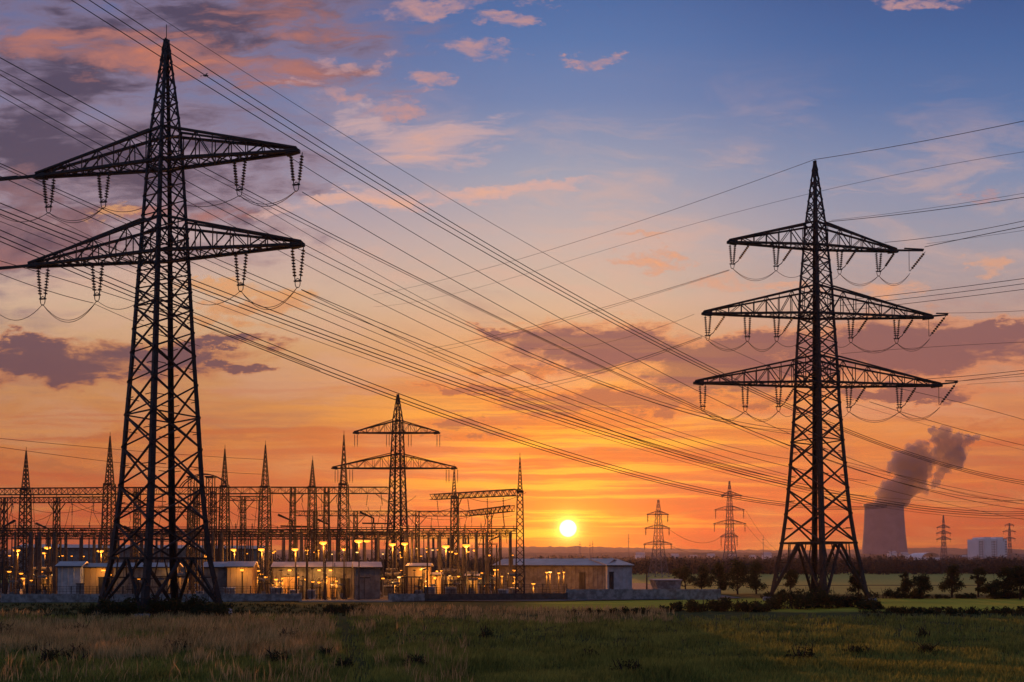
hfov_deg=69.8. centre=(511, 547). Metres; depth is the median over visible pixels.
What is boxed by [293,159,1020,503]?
power cable
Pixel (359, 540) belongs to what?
yard lamp
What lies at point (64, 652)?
weed clump
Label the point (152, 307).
power cable
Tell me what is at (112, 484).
lattice mast
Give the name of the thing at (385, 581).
power transformer
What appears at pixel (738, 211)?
power cable
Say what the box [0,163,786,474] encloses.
power cable
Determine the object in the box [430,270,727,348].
power cable
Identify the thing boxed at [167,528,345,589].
bus gantry
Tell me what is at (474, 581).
equipment shed
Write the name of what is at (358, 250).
power cable
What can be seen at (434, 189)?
power cable
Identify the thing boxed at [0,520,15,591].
switch column
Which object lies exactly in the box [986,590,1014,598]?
bush
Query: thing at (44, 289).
power cable
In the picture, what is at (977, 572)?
tree
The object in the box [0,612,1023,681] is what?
meadow grass
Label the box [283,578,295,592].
disconnector
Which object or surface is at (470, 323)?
power cable
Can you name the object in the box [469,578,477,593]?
circuit breaker
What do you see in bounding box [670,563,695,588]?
tree
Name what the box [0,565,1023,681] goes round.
ground
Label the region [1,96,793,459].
power cable
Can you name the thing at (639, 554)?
village house
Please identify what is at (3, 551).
utility pole
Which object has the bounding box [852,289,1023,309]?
power cable
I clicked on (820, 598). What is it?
bush
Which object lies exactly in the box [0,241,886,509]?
power cable
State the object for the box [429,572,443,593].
equipment shed
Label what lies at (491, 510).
beam gantry
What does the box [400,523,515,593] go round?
bus gantry
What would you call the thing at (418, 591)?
control cabinet
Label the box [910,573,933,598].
tree
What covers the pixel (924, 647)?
weed clump
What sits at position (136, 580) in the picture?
door
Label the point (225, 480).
lattice mast
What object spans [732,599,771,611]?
bush
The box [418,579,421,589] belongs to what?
door
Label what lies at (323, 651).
weed clump
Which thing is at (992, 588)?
tree
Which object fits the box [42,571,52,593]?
disconnector
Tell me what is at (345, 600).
kerb
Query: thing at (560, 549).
hills
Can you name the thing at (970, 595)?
bush
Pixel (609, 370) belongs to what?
power cable
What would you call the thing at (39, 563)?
bus gantry
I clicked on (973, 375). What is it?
power cable
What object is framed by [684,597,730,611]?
bush
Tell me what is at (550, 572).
yard lamp
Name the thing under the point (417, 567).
equipment shed
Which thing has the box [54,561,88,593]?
kiosk
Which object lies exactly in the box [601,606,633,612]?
bush
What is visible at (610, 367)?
power cable
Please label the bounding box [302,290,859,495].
power cable
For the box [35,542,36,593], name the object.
slim rod
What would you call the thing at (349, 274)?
power cable
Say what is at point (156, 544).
bus gantry
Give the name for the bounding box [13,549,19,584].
yard lamp
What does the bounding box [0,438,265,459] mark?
power cable
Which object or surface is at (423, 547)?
bus gantry
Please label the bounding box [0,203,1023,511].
power cable
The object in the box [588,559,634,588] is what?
warehouse
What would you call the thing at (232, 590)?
control cabinet
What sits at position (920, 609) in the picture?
bush
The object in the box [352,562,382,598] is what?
equipment shed
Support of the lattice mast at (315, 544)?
on the yard ground at (638, 585)
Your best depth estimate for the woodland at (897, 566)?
274.44 m
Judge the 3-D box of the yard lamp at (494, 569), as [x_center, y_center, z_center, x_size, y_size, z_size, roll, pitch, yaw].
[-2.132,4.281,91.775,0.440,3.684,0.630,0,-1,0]
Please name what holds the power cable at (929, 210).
attached to the transmission pylon at (818, 488)
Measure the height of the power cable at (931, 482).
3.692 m
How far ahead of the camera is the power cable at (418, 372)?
64.42 m
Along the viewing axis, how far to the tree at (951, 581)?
88.85 m
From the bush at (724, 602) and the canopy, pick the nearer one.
the bush at (724, 602)
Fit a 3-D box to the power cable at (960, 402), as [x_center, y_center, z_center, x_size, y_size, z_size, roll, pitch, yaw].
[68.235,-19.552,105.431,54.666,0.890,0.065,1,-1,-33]
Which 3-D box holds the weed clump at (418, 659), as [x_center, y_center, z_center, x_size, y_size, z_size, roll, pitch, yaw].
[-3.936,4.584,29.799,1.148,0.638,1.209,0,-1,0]
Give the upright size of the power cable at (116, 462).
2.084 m
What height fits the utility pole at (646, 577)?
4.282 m
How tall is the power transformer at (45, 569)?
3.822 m
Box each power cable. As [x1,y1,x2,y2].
[0,57,1023,509]
[0,70,787,448]
[0,74,791,429]
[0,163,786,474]
[0,166,783,476]
[0,176,785,479]
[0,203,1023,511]
[0,209,1023,513]
[0,214,1023,515]
[0,221,1016,518]
[0,230,881,506]
[0,236,884,507]
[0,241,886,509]
[0,273,92,302]
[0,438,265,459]
[1,90,787,433]
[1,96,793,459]
[1,261,319,370]
[2,447,264,474]
[45,214,134,258]
[71,0,1023,484]
[89,0,1023,482]
[95,304,197,345]
[103,0,1023,480]
[134,0,790,375]
[243,195,790,431]
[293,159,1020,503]
[301,289,865,480]
[302,192,1013,500]
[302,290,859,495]
[375,160,812,294]
[377,152,1020,306]
[429,271,726,352]
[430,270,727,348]
[499,336,701,389]
[501,338,700,393]
[531,314,693,349]
[813,121,1022,159]
[829,197,1023,221]
[836,278,1023,300]
[838,193,1022,219]
[841,283,1023,305]
[841,342,1017,353]
[844,400,1021,449]
[848,462,1019,499]
[849,465,1021,503]
[851,480,1023,519]
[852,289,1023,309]
[854,494,1020,501]
[869,401,1023,445]
[885,221,1021,242]
[899,388,1023,419]
[915,370,1023,379]
[925,226,1023,246]
[956,373,1023,381]
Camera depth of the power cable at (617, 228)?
105.19 m
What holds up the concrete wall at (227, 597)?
on the ground at (840, 584)
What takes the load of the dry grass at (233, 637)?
on the ground at (840, 584)
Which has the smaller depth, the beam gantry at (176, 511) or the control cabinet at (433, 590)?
the control cabinet at (433, 590)
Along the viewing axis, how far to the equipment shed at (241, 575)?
84.22 m
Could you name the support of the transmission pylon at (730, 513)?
on the ground at (840, 584)
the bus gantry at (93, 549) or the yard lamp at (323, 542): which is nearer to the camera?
the yard lamp at (323, 542)
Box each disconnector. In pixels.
[16,573,25,593]
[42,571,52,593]
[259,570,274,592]
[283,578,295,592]
[309,577,321,598]
[330,578,342,597]
[386,579,399,593]
[445,570,461,593]
[452,563,470,591]
[478,571,493,593]
[505,566,522,592]
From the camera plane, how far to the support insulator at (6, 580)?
82.50 m
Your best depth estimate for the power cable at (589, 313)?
100.74 m
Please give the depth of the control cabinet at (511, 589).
87.68 m
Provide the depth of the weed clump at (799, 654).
31.48 m
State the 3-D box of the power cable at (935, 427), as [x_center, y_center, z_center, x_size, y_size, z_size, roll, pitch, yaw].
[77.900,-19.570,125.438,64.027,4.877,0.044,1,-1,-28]
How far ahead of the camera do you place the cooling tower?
1410.32 m
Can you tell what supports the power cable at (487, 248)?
attached to the transmission pylon at (52, 173)
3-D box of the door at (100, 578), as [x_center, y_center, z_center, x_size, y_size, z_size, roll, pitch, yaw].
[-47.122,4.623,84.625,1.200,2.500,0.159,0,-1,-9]
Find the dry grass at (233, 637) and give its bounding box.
[0,603,676,681]
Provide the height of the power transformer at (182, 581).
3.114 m
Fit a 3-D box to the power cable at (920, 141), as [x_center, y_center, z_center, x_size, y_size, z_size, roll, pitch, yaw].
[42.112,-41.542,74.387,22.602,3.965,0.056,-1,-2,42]
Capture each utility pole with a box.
[2,550,4,593]
[305,547,307,598]
[324,562,325,599]
[426,557,427,593]
[496,545,497,592]
[646,562,647,588]
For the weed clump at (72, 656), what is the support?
on the ground at (840, 584)
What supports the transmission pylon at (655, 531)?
on the ground at (840, 584)
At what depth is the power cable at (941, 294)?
75.79 m
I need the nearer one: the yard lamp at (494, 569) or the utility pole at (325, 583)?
the utility pole at (325, 583)
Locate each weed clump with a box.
[0,621,13,631]
[24,642,51,651]
[37,648,62,663]
[38,647,67,660]
[66,643,89,653]
[66,651,91,661]
[70,621,89,631]
[168,639,190,649]
[265,646,288,661]
[278,627,297,637]
[319,646,332,657]
[330,655,353,667]
[402,653,427,665]
[478,625,494,637]
[582,646,598,656]
[610,658,641,671]
[783,643,814,658]
[842,643,870,653]
[915,625,930,638]
[916,642,938,653]
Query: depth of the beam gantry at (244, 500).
107.98 m
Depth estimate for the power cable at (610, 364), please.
76.70 m
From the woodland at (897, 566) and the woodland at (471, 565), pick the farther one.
the woodland at (897, 566)
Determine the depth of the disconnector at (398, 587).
83.45 m
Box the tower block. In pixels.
[967,537,1006,559]
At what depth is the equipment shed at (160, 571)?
85.41 m
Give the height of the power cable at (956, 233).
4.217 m
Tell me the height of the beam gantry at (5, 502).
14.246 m
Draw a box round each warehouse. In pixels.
[492,558,616,592]
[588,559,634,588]
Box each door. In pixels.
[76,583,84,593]
[98,577,108,593]
[133,579,141,593]
[168,577,181,592]
[281,576,297,592]
[327,577,335,597]
[340,578,349,597]
[360,577,369,598]
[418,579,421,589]
[578,572,584,588]
[609,572,613,588]
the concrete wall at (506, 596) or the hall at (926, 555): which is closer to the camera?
the concrete wall at (506, 596)
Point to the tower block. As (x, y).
(981, 547)
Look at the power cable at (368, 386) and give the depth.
64.11 m
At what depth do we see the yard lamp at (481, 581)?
85.16 m
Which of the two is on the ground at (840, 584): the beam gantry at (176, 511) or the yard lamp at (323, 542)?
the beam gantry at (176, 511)
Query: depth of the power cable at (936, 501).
123.72 m
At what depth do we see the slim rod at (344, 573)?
82.20 m
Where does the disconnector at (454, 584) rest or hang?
on the yard ground at (638, 585)
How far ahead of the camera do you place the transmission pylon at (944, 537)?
760.00 m
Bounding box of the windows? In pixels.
[979,541,1006,556]
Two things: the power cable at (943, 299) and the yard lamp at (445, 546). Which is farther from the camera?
the yard lamp at (445, 546)
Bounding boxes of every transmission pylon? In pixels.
[0,24,304,617]
[331,394,457,578]
[643,500,671,577]
[693,160,957,600]
[714,481,745,562]
[936,515,951,559]
[1002,523,1015,558]
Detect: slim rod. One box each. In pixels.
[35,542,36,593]
[334,563,335,598]
[342,554,343,598]
[343,546,345,598]
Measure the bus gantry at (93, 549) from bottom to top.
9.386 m
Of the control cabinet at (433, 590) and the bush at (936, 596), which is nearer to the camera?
the control cabinet at (433, 590)
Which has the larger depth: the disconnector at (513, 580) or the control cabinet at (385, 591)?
the disconnector at (513, 580)
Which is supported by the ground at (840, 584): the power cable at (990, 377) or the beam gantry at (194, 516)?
the beam gantry at (194, 516)
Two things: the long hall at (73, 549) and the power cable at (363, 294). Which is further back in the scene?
the long hall at (73, 549)
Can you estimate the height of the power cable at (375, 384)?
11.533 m
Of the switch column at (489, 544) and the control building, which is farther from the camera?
the switch column at (489, 544)
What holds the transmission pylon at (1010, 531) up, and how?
on the ground at (840, 584)
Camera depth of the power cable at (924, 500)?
127.53 m
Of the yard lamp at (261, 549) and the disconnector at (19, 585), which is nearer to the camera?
the disconnector at (19, 585)
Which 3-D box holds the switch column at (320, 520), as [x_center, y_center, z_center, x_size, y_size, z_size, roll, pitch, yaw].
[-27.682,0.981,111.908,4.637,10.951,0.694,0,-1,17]
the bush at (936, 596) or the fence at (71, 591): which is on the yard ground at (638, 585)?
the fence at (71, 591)
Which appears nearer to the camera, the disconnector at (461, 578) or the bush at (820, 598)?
the bush at (820, 598)
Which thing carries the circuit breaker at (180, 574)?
on the yard ground at (638, 585)
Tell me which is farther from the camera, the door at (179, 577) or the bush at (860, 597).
the door at (179, 577)
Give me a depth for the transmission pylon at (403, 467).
132.03 m
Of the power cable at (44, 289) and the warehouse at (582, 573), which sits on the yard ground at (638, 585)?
the warehouse at (582, 573)
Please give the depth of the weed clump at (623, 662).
27.61 m
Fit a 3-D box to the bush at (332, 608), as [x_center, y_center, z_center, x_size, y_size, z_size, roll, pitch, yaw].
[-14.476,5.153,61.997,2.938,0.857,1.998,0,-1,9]
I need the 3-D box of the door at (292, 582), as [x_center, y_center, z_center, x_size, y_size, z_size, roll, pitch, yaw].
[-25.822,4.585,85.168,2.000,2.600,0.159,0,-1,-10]
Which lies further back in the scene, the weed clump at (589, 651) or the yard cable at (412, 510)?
the yard cable at (412, 510)
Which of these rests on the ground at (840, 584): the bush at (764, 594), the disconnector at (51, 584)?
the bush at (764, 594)
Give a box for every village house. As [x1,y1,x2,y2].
[635,552,644,558]
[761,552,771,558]
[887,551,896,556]
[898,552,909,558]
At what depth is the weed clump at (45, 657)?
29.54 m
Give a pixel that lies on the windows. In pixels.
(979, 541)
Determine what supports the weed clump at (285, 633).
on the ground at (840, 584)
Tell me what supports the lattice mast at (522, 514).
on the yard ground at (638, 585)
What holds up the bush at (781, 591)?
on the ground at (840, 584)
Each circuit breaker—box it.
[35,576,46,593]
[177,573,184,592]
[259,578,267,592]
[386,568,397,578]
[467,572,477,593]
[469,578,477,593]
[510,574,520,592]
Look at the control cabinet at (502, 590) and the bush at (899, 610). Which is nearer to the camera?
the bush at (899, 610)
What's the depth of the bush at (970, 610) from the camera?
59.94 m
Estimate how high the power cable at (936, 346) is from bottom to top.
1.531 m
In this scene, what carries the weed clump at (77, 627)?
on the ground at (840, 584)
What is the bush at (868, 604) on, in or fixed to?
on the ground at (840, 584)
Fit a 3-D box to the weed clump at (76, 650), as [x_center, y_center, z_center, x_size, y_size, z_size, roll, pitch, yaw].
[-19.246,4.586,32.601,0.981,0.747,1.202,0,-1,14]
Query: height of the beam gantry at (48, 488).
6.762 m
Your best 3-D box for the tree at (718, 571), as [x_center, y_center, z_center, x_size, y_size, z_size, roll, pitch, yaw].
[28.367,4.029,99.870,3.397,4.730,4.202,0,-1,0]
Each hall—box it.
[12,544,264,582]
[908,553,943,560]
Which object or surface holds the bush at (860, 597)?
on the ground at (840, 584)
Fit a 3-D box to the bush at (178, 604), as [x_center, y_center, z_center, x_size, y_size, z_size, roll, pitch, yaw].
[-27.371,4.379,56.915,5.014,2.174,3.666,0,-1,-22]
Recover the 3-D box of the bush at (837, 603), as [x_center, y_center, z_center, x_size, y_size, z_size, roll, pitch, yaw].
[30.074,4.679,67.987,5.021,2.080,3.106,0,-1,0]
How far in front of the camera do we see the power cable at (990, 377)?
76.55 m
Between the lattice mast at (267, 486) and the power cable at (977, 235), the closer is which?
the power cable at (977, 235)
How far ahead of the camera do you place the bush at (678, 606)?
61.21 m
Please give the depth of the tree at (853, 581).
91.69 m
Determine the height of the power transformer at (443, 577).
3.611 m
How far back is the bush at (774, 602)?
66.47 m
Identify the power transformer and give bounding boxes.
[22,565,57,593]
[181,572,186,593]
[380,571,403,596]
[442,568,461,593]
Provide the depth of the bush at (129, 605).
55.17 m
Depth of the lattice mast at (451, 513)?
107.82 m
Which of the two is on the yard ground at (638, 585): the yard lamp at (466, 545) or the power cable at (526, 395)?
the yard lamp at (466, 545)
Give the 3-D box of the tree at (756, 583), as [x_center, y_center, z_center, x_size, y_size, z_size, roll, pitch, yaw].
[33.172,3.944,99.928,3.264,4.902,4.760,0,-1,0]
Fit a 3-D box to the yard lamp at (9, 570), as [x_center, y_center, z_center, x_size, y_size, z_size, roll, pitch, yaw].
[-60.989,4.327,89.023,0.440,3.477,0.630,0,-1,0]
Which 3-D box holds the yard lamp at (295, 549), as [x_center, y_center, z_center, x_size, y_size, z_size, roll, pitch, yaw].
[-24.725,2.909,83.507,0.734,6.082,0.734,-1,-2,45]
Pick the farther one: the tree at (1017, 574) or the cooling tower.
the cooling tower
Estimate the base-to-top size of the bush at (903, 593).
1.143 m
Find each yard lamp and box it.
[7,569,10,592]
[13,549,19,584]
[257,568,259,593]
[258,548,264,590]
[292,546,297,589]
[319,540,326,589]
[355,538,369,599]
[389,543,395,578]
[401,541,407,593]
[442,545,449,586]
[462,544,469,593]
[481,571,482,593]
[488,554,489,591]
[493,568,495,589]
[549,570,551,592]
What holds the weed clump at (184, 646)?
on the ground at (840, 584)
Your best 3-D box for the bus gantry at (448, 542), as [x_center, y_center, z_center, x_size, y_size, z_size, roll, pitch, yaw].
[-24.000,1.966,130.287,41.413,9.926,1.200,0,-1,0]
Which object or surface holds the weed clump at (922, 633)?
on the ground at (840, 584)
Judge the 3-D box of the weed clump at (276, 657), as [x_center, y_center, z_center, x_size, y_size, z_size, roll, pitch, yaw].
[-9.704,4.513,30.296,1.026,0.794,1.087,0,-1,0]
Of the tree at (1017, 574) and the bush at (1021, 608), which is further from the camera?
the tree at (1017, 574)
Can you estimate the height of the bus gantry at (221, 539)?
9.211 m
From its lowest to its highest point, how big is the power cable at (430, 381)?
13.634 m
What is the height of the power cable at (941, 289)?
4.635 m
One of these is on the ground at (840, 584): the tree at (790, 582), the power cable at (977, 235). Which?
the tree at (790, 582)
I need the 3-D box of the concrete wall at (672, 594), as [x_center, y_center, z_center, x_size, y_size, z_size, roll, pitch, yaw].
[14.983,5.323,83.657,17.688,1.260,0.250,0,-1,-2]
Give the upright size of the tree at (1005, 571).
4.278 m
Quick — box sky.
[0,0,1023,550]
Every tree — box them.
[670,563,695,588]
[691,563,716,588]
[706,560,729,590]
[725,558,751,594]
[746,560,768,593]
[783,569,798,590]
[847,569,867,593]
[895,571,913,594]
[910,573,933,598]
[937,563,965,597]
[969,565,987,596]
[978,578,1011,598]
[996,564,1023,598]
[1006,565,1023,599]
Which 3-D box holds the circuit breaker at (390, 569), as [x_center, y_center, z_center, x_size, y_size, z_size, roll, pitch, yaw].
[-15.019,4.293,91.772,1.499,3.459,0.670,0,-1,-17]
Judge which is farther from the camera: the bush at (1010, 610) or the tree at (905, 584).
the tree at (905, 584)
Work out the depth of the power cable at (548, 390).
77.50 m
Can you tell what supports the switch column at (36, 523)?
on the yard ground at (638, 585)
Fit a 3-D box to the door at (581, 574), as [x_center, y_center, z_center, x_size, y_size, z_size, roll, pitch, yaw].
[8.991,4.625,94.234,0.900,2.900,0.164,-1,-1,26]
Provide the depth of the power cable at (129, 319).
62.53 m
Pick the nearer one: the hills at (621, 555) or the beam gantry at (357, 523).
the beam gantry at (357, 523)
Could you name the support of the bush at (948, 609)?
on the ground at (840, 584)
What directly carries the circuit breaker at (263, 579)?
on the yard ground at (638, 585)
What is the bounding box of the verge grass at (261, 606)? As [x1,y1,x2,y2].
[0,602,1023,616]
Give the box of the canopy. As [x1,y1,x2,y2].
[403,576,421,593]
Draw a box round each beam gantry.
[0,487,108,534]
[0,496,108,590]
[109,486,264,590]
[121,507,220,574]
[220,496,266,560]
[264,486,388,561]
[296,510,466,562]
[430,489,520,574]
[464,505,514,590]
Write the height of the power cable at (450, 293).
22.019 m
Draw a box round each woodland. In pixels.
[0,550,533,578]
[367,554,1021,567]
[470,554,1023,574]
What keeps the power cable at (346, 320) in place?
attached to the transmission pylon at (52, 173)
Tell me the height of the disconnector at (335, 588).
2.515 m
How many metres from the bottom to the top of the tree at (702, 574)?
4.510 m
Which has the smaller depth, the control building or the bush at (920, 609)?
the bush at (920, 609)
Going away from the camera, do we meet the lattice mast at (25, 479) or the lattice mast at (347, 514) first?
the lattice mast at (347, 514)
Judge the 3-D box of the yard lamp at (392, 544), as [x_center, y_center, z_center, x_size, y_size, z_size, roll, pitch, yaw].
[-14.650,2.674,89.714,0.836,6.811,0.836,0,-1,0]
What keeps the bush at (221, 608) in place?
on the ground at (840, 584)
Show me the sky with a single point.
(555, 123)
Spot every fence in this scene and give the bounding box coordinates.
[5,586,301,593]
[393,584,566,593]
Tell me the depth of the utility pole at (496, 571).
83.90 m
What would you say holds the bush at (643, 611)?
on the ground at (840, 584)
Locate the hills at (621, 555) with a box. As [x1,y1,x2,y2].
[0,552,1023,564]
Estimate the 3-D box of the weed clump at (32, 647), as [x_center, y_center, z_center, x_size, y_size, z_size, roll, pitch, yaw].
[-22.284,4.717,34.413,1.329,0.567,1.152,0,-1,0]
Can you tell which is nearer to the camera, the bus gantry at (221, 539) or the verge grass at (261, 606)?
the verge grass at (261, 606)
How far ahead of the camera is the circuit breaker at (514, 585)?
83.81 m
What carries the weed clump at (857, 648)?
on the ground at (840, 584)
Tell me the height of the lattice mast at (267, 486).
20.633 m
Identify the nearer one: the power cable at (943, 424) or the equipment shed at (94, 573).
the equipment shed at (94, 573)
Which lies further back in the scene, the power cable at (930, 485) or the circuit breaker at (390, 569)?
the power cable at (930, 485)
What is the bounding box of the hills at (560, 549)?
[5,546,1023,554]
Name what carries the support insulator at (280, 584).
on the yard ground at (638, 585)
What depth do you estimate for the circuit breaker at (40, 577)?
83.83 m
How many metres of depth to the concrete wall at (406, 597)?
79.57 m
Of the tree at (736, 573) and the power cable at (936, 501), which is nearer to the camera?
the tree at (736, 573)
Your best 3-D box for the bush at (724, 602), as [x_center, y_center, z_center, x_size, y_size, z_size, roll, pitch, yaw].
[18.939,4.853,63.139,3.720,1.513,2.815,0,-1,0]
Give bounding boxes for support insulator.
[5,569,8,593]
[279,570,282,592]
[310,568,313,598]
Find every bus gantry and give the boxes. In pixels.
[0,522,122,593]
[0,531,168,574]
[1,533,259,583]
[119,523,258,593]
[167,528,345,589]
[257,524,400,592]
[262,533,493,584]
[351,529,507,588]
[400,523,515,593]
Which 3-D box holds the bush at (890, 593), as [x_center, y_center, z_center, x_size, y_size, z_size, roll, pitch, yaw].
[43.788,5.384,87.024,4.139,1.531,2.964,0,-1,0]
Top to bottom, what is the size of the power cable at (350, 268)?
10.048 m
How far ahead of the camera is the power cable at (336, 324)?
62.98 m
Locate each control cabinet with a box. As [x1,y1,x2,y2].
[223,587,235,593]
[270,587,283,592]
[307,590,315,598]
[382,585,395,596]
[415,590,422,593]
[425,586,435,593]
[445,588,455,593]
[498,589,508,592]
[508,587,517,592]
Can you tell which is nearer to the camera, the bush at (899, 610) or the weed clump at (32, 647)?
the weed clump at (32, 647)
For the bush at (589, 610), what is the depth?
59.35 m
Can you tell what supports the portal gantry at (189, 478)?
on the ground at (840, 584)
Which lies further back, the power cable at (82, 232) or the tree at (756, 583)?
the tree at (756, 583)
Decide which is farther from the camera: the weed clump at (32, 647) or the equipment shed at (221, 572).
the equipment shed at (221, 572)
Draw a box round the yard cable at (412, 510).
[378,495,453,511]
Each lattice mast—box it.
[17,447,31,588]
[100,436,117,563]
[217,449,230,561]
[257,441,272,589]
[306,456,317,561]
[336,435,349,561]
[449,468,457,574]
[515,457,524,592]
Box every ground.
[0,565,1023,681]
[0,583,738,600]
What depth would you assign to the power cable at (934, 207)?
77.67 m
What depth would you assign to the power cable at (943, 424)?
99.88 m
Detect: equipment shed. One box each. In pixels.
[83,563,113,593]
[113,563,182,593]
[201,562,226,593]
[224,561,259,593]
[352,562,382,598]
[405,563,432,593]
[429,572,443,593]
[464,574,479,593]
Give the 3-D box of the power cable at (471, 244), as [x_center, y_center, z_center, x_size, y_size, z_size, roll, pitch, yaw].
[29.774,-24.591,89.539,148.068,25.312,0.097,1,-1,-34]
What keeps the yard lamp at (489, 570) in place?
on the yard ground at (638, 585)
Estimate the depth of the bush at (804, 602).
66.71 m
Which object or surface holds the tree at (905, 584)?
on the ground at (840, 584)
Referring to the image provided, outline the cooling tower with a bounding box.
[862,502,907,553]
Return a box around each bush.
[66,596,138,615]
[84,591,175,618]
[128,590,193,616]
[169,593,228,614]
[186,598,246,616]
[322,604,358,612]
[572,607,601,614]
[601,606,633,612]
[624,607,655,613]
[659,599,702,611]
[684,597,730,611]
[710,595,756,611]
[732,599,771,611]
[760,591,769,598]
[761,593,800,609]
[772,587,817,609]
[775,588,795,597]
[787,584,843,608]
[811,588,861,607]
[841,589,877,606]
[856,598,884,609]
[868,587,900,597]
[870,606,920,613]
[886,606,941,612]
[891,591,923,598]
[913,606,952,613]
[924,593,950,598]
[939,606,1004,613]
[955,592,976,598]
[970,606,1021,613]
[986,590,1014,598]
[997,606,1023,613]
[1006,591,1023,598]
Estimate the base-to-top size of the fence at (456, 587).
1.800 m
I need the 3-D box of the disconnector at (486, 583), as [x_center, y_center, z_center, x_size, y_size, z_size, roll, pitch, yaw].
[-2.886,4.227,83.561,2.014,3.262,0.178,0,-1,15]
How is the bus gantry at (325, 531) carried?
on the yard ground at (638, 585)
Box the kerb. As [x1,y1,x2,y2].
[299,600,391,601]
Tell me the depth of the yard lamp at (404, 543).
89.92 m
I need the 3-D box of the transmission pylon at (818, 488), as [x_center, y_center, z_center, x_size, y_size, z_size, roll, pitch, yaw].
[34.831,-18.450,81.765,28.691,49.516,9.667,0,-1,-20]
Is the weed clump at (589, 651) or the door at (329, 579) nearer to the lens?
the weed clump at (589, 651)
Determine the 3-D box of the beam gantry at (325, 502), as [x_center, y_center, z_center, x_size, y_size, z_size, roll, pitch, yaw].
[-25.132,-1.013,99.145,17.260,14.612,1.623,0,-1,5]
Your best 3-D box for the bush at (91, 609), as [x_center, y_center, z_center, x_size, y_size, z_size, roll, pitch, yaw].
[-31.172,4.575,56.842,6.721,1.783,2.999,0,-1,12]
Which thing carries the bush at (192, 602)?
on the ground at (840, 584)
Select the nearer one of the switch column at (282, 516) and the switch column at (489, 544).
the switch column at (282, 516)
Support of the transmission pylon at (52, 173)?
on the ground at (840, 584)
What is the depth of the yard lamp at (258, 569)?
87.09 m
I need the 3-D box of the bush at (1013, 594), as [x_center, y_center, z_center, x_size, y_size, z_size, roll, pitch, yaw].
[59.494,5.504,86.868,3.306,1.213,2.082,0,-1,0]
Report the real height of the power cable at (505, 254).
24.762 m
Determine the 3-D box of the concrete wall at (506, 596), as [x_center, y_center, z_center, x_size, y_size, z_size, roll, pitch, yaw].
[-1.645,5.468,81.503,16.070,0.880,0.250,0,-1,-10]
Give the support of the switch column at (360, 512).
on the yard ground at (638, 585)
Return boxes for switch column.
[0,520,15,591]
[35,522,65,574]
[277,514,311,561]
[317,519,343,561]
[359,511,391,561]
[478,536,498,587]
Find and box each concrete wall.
[1,593,301,601]
[388,593,424,601]
[425,592,567,601]
[566,589,720,599]
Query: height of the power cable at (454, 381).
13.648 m
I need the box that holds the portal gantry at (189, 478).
[179,473,230,588]
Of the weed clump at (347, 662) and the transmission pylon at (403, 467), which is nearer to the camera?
the weed clump at (347, 662)
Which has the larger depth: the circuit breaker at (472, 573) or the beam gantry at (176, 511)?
the beam gantry at (176, 511)
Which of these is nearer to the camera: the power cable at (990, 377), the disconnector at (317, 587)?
the power cable at (990, 377)
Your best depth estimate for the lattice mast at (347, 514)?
94.98 m
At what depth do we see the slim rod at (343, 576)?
82.68 m
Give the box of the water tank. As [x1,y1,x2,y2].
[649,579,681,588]
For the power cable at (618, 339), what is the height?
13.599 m
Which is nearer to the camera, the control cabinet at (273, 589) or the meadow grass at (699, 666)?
the meadow grass at (699, 666)
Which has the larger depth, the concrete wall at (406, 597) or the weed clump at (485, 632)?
the concrete wall at (406, 597)
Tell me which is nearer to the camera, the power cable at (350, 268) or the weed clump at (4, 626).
the weed clump at (4, 626)
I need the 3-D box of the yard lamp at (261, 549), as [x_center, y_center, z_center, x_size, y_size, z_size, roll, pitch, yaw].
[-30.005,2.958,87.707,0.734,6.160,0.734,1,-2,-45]
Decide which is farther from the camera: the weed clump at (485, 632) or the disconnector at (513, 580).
the disconnector at (513, 580)
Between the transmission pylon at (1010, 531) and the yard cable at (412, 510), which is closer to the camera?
the yard cable at (412, 510)
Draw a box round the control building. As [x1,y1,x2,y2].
[271,562,353,597]
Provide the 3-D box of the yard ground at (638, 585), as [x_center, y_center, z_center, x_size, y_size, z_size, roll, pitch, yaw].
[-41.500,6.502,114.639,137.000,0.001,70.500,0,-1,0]
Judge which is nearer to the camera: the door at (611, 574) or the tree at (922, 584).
the tree at (922, 584)
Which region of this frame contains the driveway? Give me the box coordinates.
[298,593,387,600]
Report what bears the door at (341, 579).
in the control building
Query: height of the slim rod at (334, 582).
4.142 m

